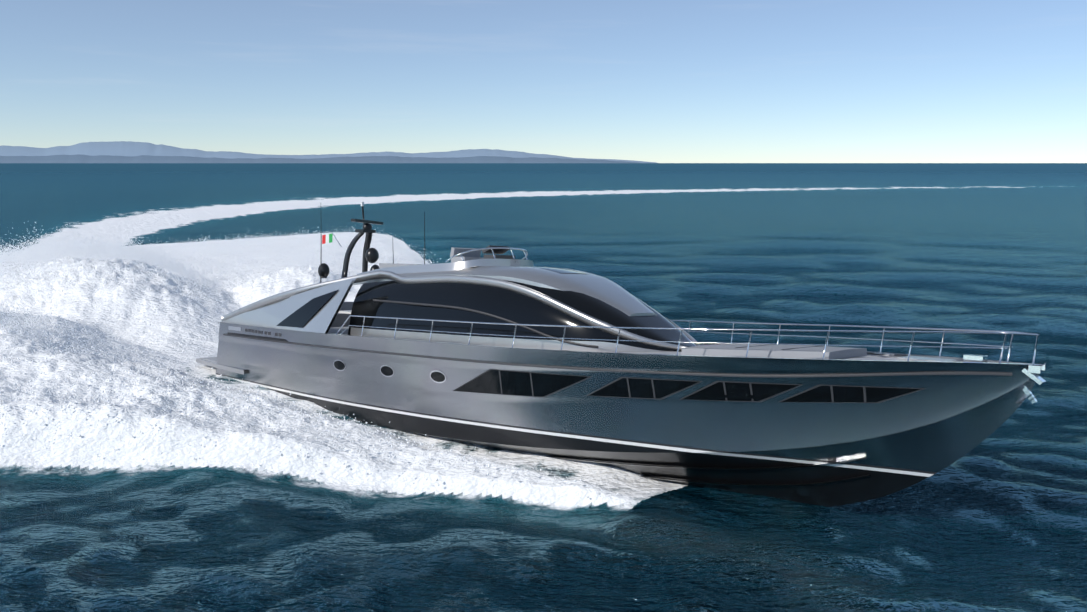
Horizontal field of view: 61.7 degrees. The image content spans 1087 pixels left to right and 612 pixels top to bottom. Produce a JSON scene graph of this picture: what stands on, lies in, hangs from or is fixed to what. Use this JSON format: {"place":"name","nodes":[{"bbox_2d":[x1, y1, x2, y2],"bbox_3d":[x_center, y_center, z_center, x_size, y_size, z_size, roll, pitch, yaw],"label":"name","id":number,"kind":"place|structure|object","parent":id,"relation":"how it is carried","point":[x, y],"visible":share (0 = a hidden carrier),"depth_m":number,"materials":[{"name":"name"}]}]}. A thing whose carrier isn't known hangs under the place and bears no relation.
{"place":"outdoors","nodes":[
{"label":"outdoors","id":0,"kind":"place"},
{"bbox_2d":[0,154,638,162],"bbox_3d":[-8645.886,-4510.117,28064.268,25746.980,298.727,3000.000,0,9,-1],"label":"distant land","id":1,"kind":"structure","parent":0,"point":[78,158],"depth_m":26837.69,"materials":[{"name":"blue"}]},
{"bbox_2d":[0,141,656,162],"bbox_3d":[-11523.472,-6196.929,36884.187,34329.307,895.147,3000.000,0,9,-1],"label":"mountains","id":2,"kind":"structure","parent":0,"point":[122,148],"depth_m":35678.48,"materials":[{"name":"blue"}]},
{"bbox_2d":[0,163,1086,611],"bbox_3d":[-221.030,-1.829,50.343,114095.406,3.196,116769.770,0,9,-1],"label":"sea","id":3,"kind":"structure","parent":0,"point":[94,521],"depth_m":23.62,"materials":[{"name":"liquid"}]},
{"bbox_2d":[0,222,618,497],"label":"spray droplets","id":4,"kind":"object","parent":3,"relation":"on","point":[105,254],"visible":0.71,"depth_m":44.50,"materials":[{"name":"white liquid"}]},
{"bbox_2d":[196,202,1045,506],"bbox_3d":[-0.994,0.622,25.766,27.406,7.440,5.992,4,3,42],"label":"yacht","id":5,"kind":"object","parent":3,"relation":"on","point":[498,352],"visible":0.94,"depth_m":21.25,"materials":[{"name":"paint"}]},
{"bbox_2d":[0,0,1086,162],"label":"sky","id":6,"kind":"structure","parent":0,"point":[659,81],"materials":[{"name":"blue"}]}
]}

